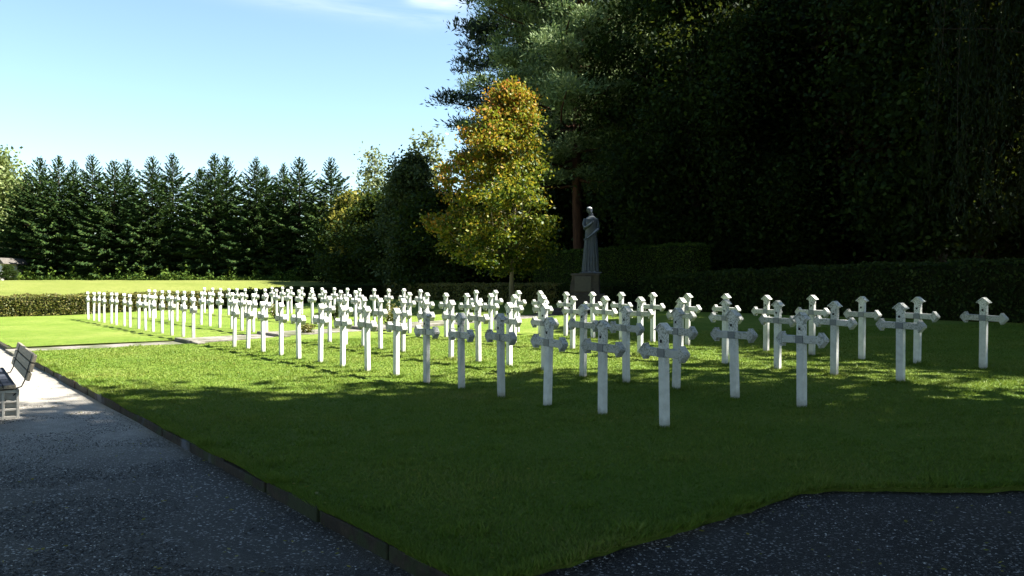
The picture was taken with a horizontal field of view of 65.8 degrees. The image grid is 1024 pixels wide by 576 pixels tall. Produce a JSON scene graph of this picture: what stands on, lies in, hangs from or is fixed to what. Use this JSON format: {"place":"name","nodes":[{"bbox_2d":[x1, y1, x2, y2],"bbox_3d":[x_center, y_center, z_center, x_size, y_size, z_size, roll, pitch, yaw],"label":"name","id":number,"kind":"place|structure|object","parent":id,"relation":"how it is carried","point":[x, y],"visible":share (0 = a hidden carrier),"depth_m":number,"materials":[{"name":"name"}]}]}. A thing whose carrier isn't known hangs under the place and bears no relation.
{"place":"outdoors","nodes":[
{"label":"outdoors","id":0,"kind":"place"},
{"bbox_2d":[0,280,382,297],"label":"meadow","id":1,"kind":"structure","parent":0,"point":[37,287],"depth_m":54.02,"materials":[{"name":"green plant"}]},
{"bbox_2d":[0,264,19,279],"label":"bush","id":2,"kind":"object","parent":1,"relation":"on","point":[8,272],"visible":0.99,"depth_m":64.76,"materials":[{"name":"green plant"}]},
{"bbox_2d":[0,258,27,279],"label":"white building","id":3,"kind":"structure","parent":1,"relation":"on","point":[13,262],"depth_m":67.55,"materials":[{"name":"clear concrete"}]},
{"bbox_2d":[0,289,227,316],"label":"hedge","id":4,"kind":"object","parent":1,"relation":"on","point":[54,304],"visible":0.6,"depth_m":37.12,"materials":[{"name":"green plant"}]},
{"bbox_2d":[17,261,332,280],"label":"undergrowth","id":5,"kind":"object","parent":1,"relation":"on","point":[283,277],"visible":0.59,"depth_m":66.84,"materials":[{"name":"green plant"}]},
{"bbox_2d":[0,348,413,575],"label":"gravel path","id":6,"kind":"structure","parent":0,"point":[60,393],"depth_m":6.03,"materials":[{"name":"grey gravel"}]},
{"bbox_2d":[0,342,36,419],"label":"park bench","id":7,"kind":"object","parent":6,"relation":"on","point":[24,359],"visible":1,"depth_m":9.99,"materials":[{"name":"grey wood"}]},
{"bbox_2d":[0,405,1023,575],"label":"gravel stones","id":8,"kind":"object","parent":6,"relation":"on","point":[614,563],"visible":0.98,"depth_m":5.30,"materials":[{"name":"grey gravel"}]},
{"bbox_2d":[5,314,556,356],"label":"paved path","id":9,"kind":"structure","parent":0,"point":[252,336],"depth_m":21.66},
{"bbox_2d":[175,326,377,343],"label":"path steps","id":10,"kind":"structure","parent":9,"relation":"on","point":[183,340],"depth_m":21.68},
{"bbox_2d":[0,0,592,233],"label":"sky","id":11,"kind":"structure","parent":0,"point":[277,82],"materials":[{"name":"blue"}]},
{"bbox_2d":[0,298,618,348],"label":"lawn","id":12,"kind":"structure","parent":0,"point":[47,331],"depth_m":27.55,"materials":[{"name":"green plant"}]},
{"bbox_2d":[224,282,383,307],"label":"hedge","id":13,"kind":"object","parent":12,"relation":"on","point":[366,291],"visible":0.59,"depth_m":44.95,"materials":[{"name":"green plant"}]},
{"bbox_2d":[382,281,565,304],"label":"hedge","id":14,"kind":"object","parent":12,"relation":"on","point":[458,291],"visible":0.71,"depth_m":40.34,"materials":[{"name":"green plant"}]},
{"bbox_2d":[558,281,626,305],"bbox_3d":[3.485,0.235,34.564,1.252,1.115,3.385,0,1,-39],"label":"hedge","id":15,"kind":"object","parent":12,"relation":"on","point":[611,290],"visible":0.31,"depth_m":33.38,"materials":[{"name":"green plant"}]},
{"bbox_2d":[31,309,1023,575],"bbox_3d":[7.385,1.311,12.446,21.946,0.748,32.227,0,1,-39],"label":"lawn","id":16,"kind":"structure","parent":0,"point":[702,321],"depth_m":8.85,"materials":[{"name":"green plant"}]},
{"bbox_2d":[0,319,1022,571],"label":"fallen leaves","id":17,"kind":"object","parent":16,"relation":"on","point":[494,497],"visible":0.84,"depth_m":6.79,"materials":[{"name":"brown plant"}]},
{"bbox_2d":[640,256,1023,322],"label":"hedge","id":18,"kind":"object","parent":16,"relation":"on","point":[950,290],"visible":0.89,"depth_m":23.85,"materials":[{"name":"green plant"}]},
{"bbox_2d":[625,302,636,308],"bbox_3d":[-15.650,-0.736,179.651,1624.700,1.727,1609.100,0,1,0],"label":"ground","id":19,"kind":"structure","parent":0,"point":[634,305],"depth_m":35.66,"materials":[{"name":"green plant"}]},
{"bbox_2d":[0,144,47,255],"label":"willow","id":20,"kind":"object","parent":19,"relation":"on","point":[8,179],"visible":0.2,"depth_m":77.36,"materials":[{"name":"green plant"}]},
{"bbox_2d":[0,177,57,270],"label":"spruce","id":21,"kind":"object","parent":19,"relation":"on","point":[12,224],"visible":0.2,"depth_m":70.91,"materials":[{"name":"green plant"}]},
{"bbox_2d":[0,156,75,276],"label":"spruce","id":22,"kind":"object","parent":19,"relation":"on","point":[29,175],"visible":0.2,"depth_m":70.59,"materials":[{"name":"green plant"}]},
{"bbox_2d":[11,155,97,279],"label":"spruce","id":23,"kind":"object","parent":19,"relation":"on","point":[47,236],"visible":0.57,"depth_m":68.89,"materials":[{"name":"green plant"}]},
{"bbox_2d":[51,154,121,277],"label":"spruce","id":24,"kind":"object","parent":19,"relation":"on","point":[86,176],"visible":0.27,"depth_m":69.83,"materials":[{"name":"green plant"}]},
{"bbox_2d":[59,159,154,279],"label":"spruce","id":25,"kind":"object","parent":19,"relation":"on","point":[99,241],"visible":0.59,"depth_m":68.73,"materials":[{"name":"green plant"}]},
{"bbox_2d":[110,158,143,257],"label":"spruce","id":26,"kind":"object","parent":19,"relation":"on","point":[128,173],"visible":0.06,"depth_m":73.73,"materials":[{"name":"green plant"}]},
{"bbox_2d":[104,155,191,279],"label":"spruce","id":27,"kind":"object","parent":19,"relation":"on","point":[164,249],"visible":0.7,"depth_m":69.03,"materials":[{"name":"green plant"}]},
{"bbox_2d":[132,153,205,277],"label":"spruce","id":28,"kind":"object","parent":19,"relation":"on","point":[172,171],"visible":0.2,"depth_m":71.40,"materials":[{"name":"green plant"}]},
{"bbox_2d":[173,153,254,279],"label":"spruce","id":29,"kind":"object","parent":19,"relation":"on","point":[203,235],"visible":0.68,"depth_m":69.12,"materials":[{"name":"green plant"}]},
{"bbox_2d":[189,155,254,265],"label":"spruce","id":30,"kind":"object","parent":19,"relation":"on","point":[228,167],"visible":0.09,"depth_m":72.73,"materials":[{"name":"green plant"}]},
{"bbox_2d":[0,342,450,575],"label":"kerb","id":31,"kind":"structure","parent":19,"relation":"on","point":[392,554],"depth_m":6.14,"materials":[{"name":"concrete"}]},
{"bbox_2d":[230,300,239,346],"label":"grave cross","id":32,"kind":"object","parent":19,"relation":"on","point":[234,313],"visible":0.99,"depth_m":19.47,"materials":[{"name":"stone"}]},
{"bbox_2d":[243,301,253,348],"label":"grave cross","id":33,"kind":"object","parent":19,"relation":"on","point":[248,313],"visible":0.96,"depth_m":18.70,"materials":[{"name":"stone"}]},
{"bbox_2d":[211,156,296,277],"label":"spruce","id":34,"kind":"object","parent":19,"relation":"on","point":[247,260],"visible":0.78,"depth_m":68.97,"materials":[{"name":"green plant"}]},
{"bbox_2d":[257,301,267,351],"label":"grave cross","id":35,"kind":"object","parent":19,"relation":"on","point":[262,315],"visible":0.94,"depth_m":17.92,"materials":[{"name":"stone"}]},
{"bbox_2d":[254,163,308,277],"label":"spruce","id":36,"kind":"object","parent":19,"relation":"on","point":[282,170],"visible":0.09,"depth_m":71.61,"materials":[{"name":"green plant"}]},
{"bbox_2d":[275,303,287,355],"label":"grave cross","id":37,"kind":"object","parent":19,"relation":"on","point":[281,317],"visible":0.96,"depth_m":17.17,"materials":[{"name":"stone"}]},
{"bbox_2d":[253,156,329,278],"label":"spruce","id":38,"kind":"object","parent":19,"relation":"on","point":[292,209],"visible":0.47,"depth_m":68.97,"materials":[{"name":"green plant"}]},
{"bbox_2d":[290,303,305,358],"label":"grave cross","id":39,"kind":"object","parent":19,"relation":"on","point":[298,319],"visible":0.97,"depth_m":16.40,"materials":[{"name":"stone"}]},
{"bbox_2d":[289,158,352,281],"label":"spruce","id":40,"kind":"object","parent":19,"relation":"on","point":[310,223],"visible":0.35,"depth_m":66.97,"materials":[{"name":"green plant"}]},
{"bbox_2d":[312,304,329,362],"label":"grave cross","id":41,"kind":"object","parent":19,"relation":"on","point":[319,320],"visible":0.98,"depth_m":15.64,"materials":[{"name":"stone"}]},
{"bbox_2d":[323,296,335,341],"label":"grave cross","id":42,"kind":"object","parent":19,"relation":"on","point":[329,309],"visible":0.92,"depth_m":19.85,"materials":[{"name":"stone"}]},
{"bbox_2d":[304,187,360,283],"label":"dark tree","id":43,"kind":"object","parent":19,"relation":"on","point":[320,246],"visible":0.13,"depth_m":61.02,"materials":[{"name":"green plant"}]},
{"bbox_2d":[319,186,364,283],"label":"young tree","id":44,"kind":"object","parent":19,"relation":"on","point":[344,196],"visible":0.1,"depth_m":59.22,"materials":[{"name":"green plant"}]},
{"bbox_2d":[334,306,351,365],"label":"grave cross","id":45,"kind":"object","parent":19,"relation":"on","point":[342,324],"visible":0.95,"depth_m":14.90,"materials":[{"name":"stone"}]},
{"bbox_2d":[307,183,392,284],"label":"dark tree","id":46,"kind":"object","parent":19,"relation":"on","point":[364,207],"visible":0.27,"depth_m":55.10,"materials":[{"name":"green plant"}]},
{"bbox_2d":[357,306,376,370],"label":"grave cross","id":47,"kind":"object","parent":19,"relation":"on","point":[366,324],"visible":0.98,"depth_m":14.11,"materials":[{"name":"stone"}]},
{"bbox_2d":[340,212,403,283],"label":"dark tree","id":48,"kind":"object","parent":19,"relation":"on","point":[373,250],"visible":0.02,"depth_m":51.61,"materials":[{"name":"green plant"}]},
{"bbox_2d":[351,141,393,192],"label":"birch","id":49,"kind":"object","parent":19,"relation":"on","point":[374,179],"visible":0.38,"depth_m":65.73,"materials":[{"name":"green plant"}]},
{"bbox_2d":[373,298,387,348],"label":"grave cross","id":50,"kind":"object","parent":19,"relation":"on","point":[379,313],"visible":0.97,"depth_m":17.73,"materials":[{"name":"stone"}]},
{"bbox_2d":[386,308,407,375],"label":"grave cross","id":51,"kind":"object","parent":19,"relation":"on","point":[395,327],"visible":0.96,"depth_m":13.36,"materials":[{"name":"stone"}]},
{"bbox_2d":[364,144,441,282],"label":"grey green tree","id":52,"kind":"object","parent":19,"relation":"on","point":[412,171],"visible":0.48,"depth_m":49.07,"materials":[{"name":"green plant"}]},
{"bbox_2d":[399,299,411,352],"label":"grave cross","id":53,"kind":"object","parent":19,"relation":"on","point":[407,314],"visible":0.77,"depth_m":17.02,"materials":[{"name":"stone"}]},
{"bbox_2d":[414,311,439,382],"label":"grave cross","id":54,"kind":"object","parent":19,"relation":"on","point":[426,331],"visible":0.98,"depth_m":12.60,"materials":[{"name":"stone"}]},
{"bbox_2d":[405,125,459,191],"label":"birch","id":55,"kind":"object","parent":19,"relation":"on","point":[430,142],"visible":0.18,"depth_m":59.55,"materials":[{"name":"green plant"}]},
{"bbox_2d":[378,183,501,295],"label":"dark tree","id":56,"kind":"object","parent":19,"relation":"on","point":[410,243],"visible":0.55,"depth_m":45.45,"materials":[{"name":"green plant"}]},
{"bbox_2d":[441,300,456,357],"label":"grave cross","id":57,"kind":"object","parent":19,"relation":"on","point":[450,316],"visible":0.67,"depth_m":15.61,"materials":[{"name":"stone"}]},
{"bbox_2d":[448,313,474,388],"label":"grave cross","id":58,"kind":"object","parent":19,"relation":"on","point":[460,334],"visible":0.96,"depth_m":11.84,"materials":[{"name":"stone"}]},
{"bbox_2d":[458,293,474,331],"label":"grave cross","id":59,"kind":"object","parent":19,"relation":"on","point":[465,305],"visible":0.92,"depth_m":20.22,"materials":[{"name":"stone"}]},
{"bbox_2d":[410,192,526,283],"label":"dark tree","id":60,"kind":"object","parent":19,"relation":"on","point":[503,279],"visible":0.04,"depth_m":48.53,"materials":[{"name":"green plant"}]},
{"bbox_2d":[467,301,489,361],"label":"grave cross","id":61,"kind":"object","parent":19,"relation":"on","point":[477,318],"visible":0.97,"depth_m":14.88,"materials":[{"name":"stone"}]},
{"bbox_2d":[482,293,498,330],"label":"grave cross","id":62,"kind":"object","parent":19,"relation":"on","point":[490,306],"visible":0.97,"depth_m":19.47,"materials":[{"name":"stone"}]},
{"bbox_2d":[410,75,572,301],"bbox_3d":[-0.637,-3.863,33.418,6.100,10.270,6.776,-1,1,-45],"label":"yellow maple","id":63,"kind":"object","parent":19,"relation":"on","point":[508,115],"visible":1,"depth_m":32.54,"materials":[{"name":"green plant"}]},
{"bbox_2d":[485,313,516,396],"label":"grave cross","id":64,"kind":"object","parent":19,"relation":"on","point":[500,337],"visible":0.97,"depth_m":11.05,"materials":[{"name":"stone"}]},
{"bbox_2d":[504,302,521,365],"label":"grave cross","id":65,"kind":"object","parent":19,"relation":"on","point":[510,320],"visible":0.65,"depth_m":14.15,"materials":[{"name":"stone"}]},
{"bbox_2d":[505,295,523,335],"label":"grave cross","id":66,"kind":"object","parent":19,"relation":"on","point":[520,309],"visible":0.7,"depth_m":18.66,"materials":[{"name":"stone"}]},
{"bbox_2d":[419,0,612,282],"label":"pine","id":67,"kind":"object","parent":19,"relation":"on","point":[470,61],"visible":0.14,"depth_m":47.64,"materials":[{"name":"green plant"}]},
{"bbox_2d":[530,304,558,369],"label":"grave cross","id":68,"kind":"object","parent":19,"relation":"on","point":[535,321],"visible":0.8,"depth_m":13.44,"materials":[{"name":"stone"}]},
{"bbox_2d":[530,317,567,405],"bbox_3d":[0.473,1.088,10.342,0.102,1.418,0.746,1,1,-32],"label":"grave cross","id":69,"kind":"object","parent":19,"relation":"on","point":[548,342],"visible":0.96,"depth_m":10.30,"materials":[{"name":"stone"}]},
{"bbox_2d":[489,184,615,283],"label":"dark tree","id":70,"kind":"object","parent":19,"relation":"on","point":[563,207],"visible":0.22,"depth_m":47.78,"materials":[{"name":"green plant"}]},
{"bbox_2d":[446,0,673,249],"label":"pine","id":71,"kind":"object","parent":19,"relation":"on","point":[549,31],"visible":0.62,"depth_m":40.97,"materials":[{"name":"green plant"}]},
{"bbox_2d":[556,292,569,335],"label":"grave cross","id":72,"kind":"object","parent":19,"relation":"on","point":[559,304],"visible":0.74,"depth_m":20.70,"materials":[{"name":"stone"}]},
{"bbox_2d":[562,296,579,348],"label":"grave cross","id":73,"kind":"object","parent":19,"relation":"on","point":[572,311],"visible":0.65,"depth_m":17.18,"materials":[{"name":"stone"}]},
{"bbox_2d":[567,304,597,376],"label":"grave cross","id":74,"kind":"object","parent":19,"relation":"on","point":[583,324],"visible":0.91,"depth_m":12.69,"materials":[{"name":"stone"}]},
{"bbox_2d":[568,273,604,312],"bbox_3d":[2.775,0.284,29.922,1.547,1.685,1.284,0,1,8],"label":"pedestal","id":75,"kind":"object","parent":19,"relation":"on","point":[583,286],"visible":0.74,"depth_m":29.42,"materials":[{"name":"stone"}]},
{"bbox_2d":[580,207,601,272],"bbox_3d":[2.967,-1.804,29.870,0.720,2.510,0.660,0,1,-6],"label":"statue","id":76,"kind":"object","parent":75,"relation":"on","point":[591,228],"visible":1,"depth_m":29.72,"materials":[{"name":"stone"}]},
{"bbox_2d":[583,292,601,337],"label":"grave cross","id":77,"kind":"object","parent":19,"relation":"on","point":[592,304],"visible":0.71,"depth_m":19.93,"materials":[{"name":"stone"}]},
{"bbox_2d":[581,320,625,414],"bbox_3d":[1.099,1.097,9.596,0.102,1.418,0.746,0,1,-33],"label":"grave cross","id":78,"kind":"object","parent":19,"relation":"on","point":[603,347],"visible":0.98,"depth_m":9.55,"materials":[{"name":"stone"}]},
{"bbox_2d":[592,296,617,320],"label":"grave cross","id":79,"kind":"object","parent":19,"relation":"on","point":[604,311],"visible":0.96,"depth_m":16.37,"materials":[{"name":"stone"}]},
{"bbox_2d":[610,292,632,339],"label":"grave cross","id":80,"kind":"object","parent":19,"relation":"on","point":[621,304],"visible":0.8,"depth_m":19.13,"materials":[{"name":"stone"}]},
{"bbox_2d":[533,241,710,302],"bbox_3d":[4.806,-0.707,37.536,1.554,2.699,10.364,0,1,-39],"label":"tall hedge","id":81,"kind":"object","parent":19,"relation":"on","point":[671,258],"visible":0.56,"depth_m":35.83,"materials":[{"name":"green plant"}]},
{"bbox_2d":[609,306,644,382],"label":"grave cross","id":82,"kind":"object","parent":19,"relation":"on","point":[625,327],"visible":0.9,"depth_m":11.92,"materials":[{"name":"stone"}]},
{"bbox_2d":[630,297,654,354],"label":"grave cross","id":83,"kind":"object","parent":19,"relation":"on","point":[639,313],"visible":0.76,"depth_m":15.61,"materials":[{"name":"stone"}]},
{"bbox_2d":[587,13,706,248],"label":"tree","id":84,"kind":"object","parent":19,"relation":"on","point":[618,229],"visible":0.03,"depth_m":45.26,"materials":[{"name":"green plant"}]},
{"bbox_2d":[643,293,664,341],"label":"grave cross","id":85,"kind":"object","parent":19,"relation":"on","point":[653,306],"visible":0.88,"depth_m":18.34,"materials":[{"name":"stone"}]},
{"bbox_2d":[639,323,689,426],"bbox_3d":[1.695,1.096,8.826,0.102,1.418,0.746,-1,1,-31],"label":"grave cross","id":86,"kind":"object","parent":19,"relation":"on","point":[663,352],"visible":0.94,"depth_m":8.78,"materials":[{"name":"white stone"}]},
{"bbox_2d":[666,298,695,345],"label":"grave cross","id":87,"kind":"object","parent":19,"relation":"on","point":[691,315],"visible":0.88,"depth_m":14.79,"materials":[{"name":"stone"}]},
{"bbox_2d":[669,308,697,389],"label":"grave cross","id":88,"kind":"object","parent":19,"relation":"on","point":[678,332],"visible":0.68,"depth_m":11.16,"materials":[{"name":"stone"}]},
{"bbox_2d":[675,293,701,344],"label":"grave cross","id":89,"kind":"object","parent":19,"relation":"on","point":[688,307],"visible":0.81,"depth_m":17.56,"materials":[{"name":"stone"}]},
{"bbox_2d":[550,0,853,271],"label":"tree","id":90,"kind":"object","parent":19,"relation":"on","point":[651,151],"visible":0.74,"depth_m":35.26,"materials":[{"name":"green plant"}]},
{"bbox_2d":[708,299,742,364],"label":"grave cross","id":91,"kind":"object","parent":19,"relation":"on","point":[725,304],"visible":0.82,"depth_m":14.01,"materials":[{"name":"stone"}]},
{"bbox_2d":[710,310,757,398],"bbox_3d":[2.941,0.996,10.483,0.102,1.418,0.746,-2,0,-32],"label":"grave cross","id":92,"kind":"object","parent":19,"relation":"on","point":[733,334],"visible":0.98,"depth_m":10.44,"materials":[{"name":"stone"}]},
{"bbox_2d":[751,295,773,350],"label":"grave cross","id":93,"kind":"object","parent":19,"relation":"on","point":[766,310],"visible":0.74,"depth_m":16.02,"materials":[{"name":"stone"}]},
{"bbox_2d":[759,300,795,369],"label":"grave cross","id":94,"kind":"object","parent":19,"relation":"on","point":[777,320],"visible":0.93,"depth_m":13.23,"materials":[{"name":"stone"}]},
{"bbox_2d":[776,312,828,407],"bbox_3d":[3.556,1.007,9.719,0.102,1.418,0.746,1,-1,-29],"label":"grave cross","id":95,"kind":"object","parent":19,"relation":"on","point":[801,339],"visible":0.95,"depth_m":9.68,"materials":[{"name":"stone"}]},
{"bbox_2d":[795,295,830,354],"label":"grave cross","id":96,"kind":"object","parent":19,"relation":"on","point":[812,312],"visible":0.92,"depth_m":15.24,"materials":[{"name":"stone"}]},
{"bbox_2d":[813,301,857,374],"bbox_3d":[5.068,0.913,12.444,0.102,1.418,0.746,-2,3,-31],"label":"grave cross","id":97,"kind":"object","parent":19,"relation":"on","point":[834,322],"visible":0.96,"depth_m":12.40,"materials":[{"name":"stone"}]},
{"bbox_2d":[843,296,881,359],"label":"grave cross","id":98,"kind":"object","parent":19,"relation":"on","point":[862,314],"visible":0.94,"depth_m":14.46,"materials":[{"name":"stone"}]},
{"bbox_2d":[757,0,1023,264],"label":"copper beech","id":99,"kind":"object","parent":19,"relation":"on","point":[851,149],"visible":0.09,"depth_m":32.74,"materials":[{"name":"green plant"}]},
{"bbox_2d":[779,0,1023,263],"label":"shade tree","id":100,"kind":"object","parent":19,"relation":"on","point":[886,202],"visible":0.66,"depth_m":28.70,"materials":[{"name":"green plant"}]},
{"bbox_2d":[876,303,926,380],"bbox_3d":[5.714,0.925,11.643,0.102,1.418,0.746,-1,1,-32],"label":"grave cross","id":101,"kind":"object","parent":19,"relation":"on","point":[900,325],"visible":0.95,"depth_m":11.60,"materials":[{"name":"stone"}]},
{"bbox_2d":[905,297,939,362],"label":"grave cross","id":102,"kind":"object","parent":19,"relation":"on","point":[918,314],"visible":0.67,"depth_m":13.65,"materials":[{"name":"stone"}]},
{"bbox_2d":[842,1,1023,258],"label":"tree","id":103,"kind":"object","parent":19,"relation":"on","point":[1015,183],"visible":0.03,"depth_m":30.58,"materials":[{"name":"green plant"}]},
{"bbox_2d":[892,58,1023,259],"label":"tree","id":104,"kind":"object","parent":19,"relation":"on","point":[1014,247],"visible":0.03,"depth_m":33.64,"materials":[{"name":"green plant"}]},
{"bbox_2d":[906,0,1023,239],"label":"weeping tree","id":105,"kind":"object","parent":19,"relation":"on","point":[970,28],"visible":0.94,"depth_m":23.31,"materials":[{"name":"green plant"}]},
{"bbox_2d":[960,297,1008,368],"bbox_3d":[7.732,0.865,12.987,0.102,1.418,0.746,-2,2,-29],"label":"grave cross","id":106,"kind":"object","parent":19,"relation":"on","point":[983,317],"visible":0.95,"depth_m":12.95,"materials":[{"name":"stone"}]},
{"bbox_2d":[541,491,1023,575],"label":"gravel yard","id":107,"kind":"structure","parent":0,"point":[979,519],"depth_m":5.13,"materials":[{"name":"grey gravel"}]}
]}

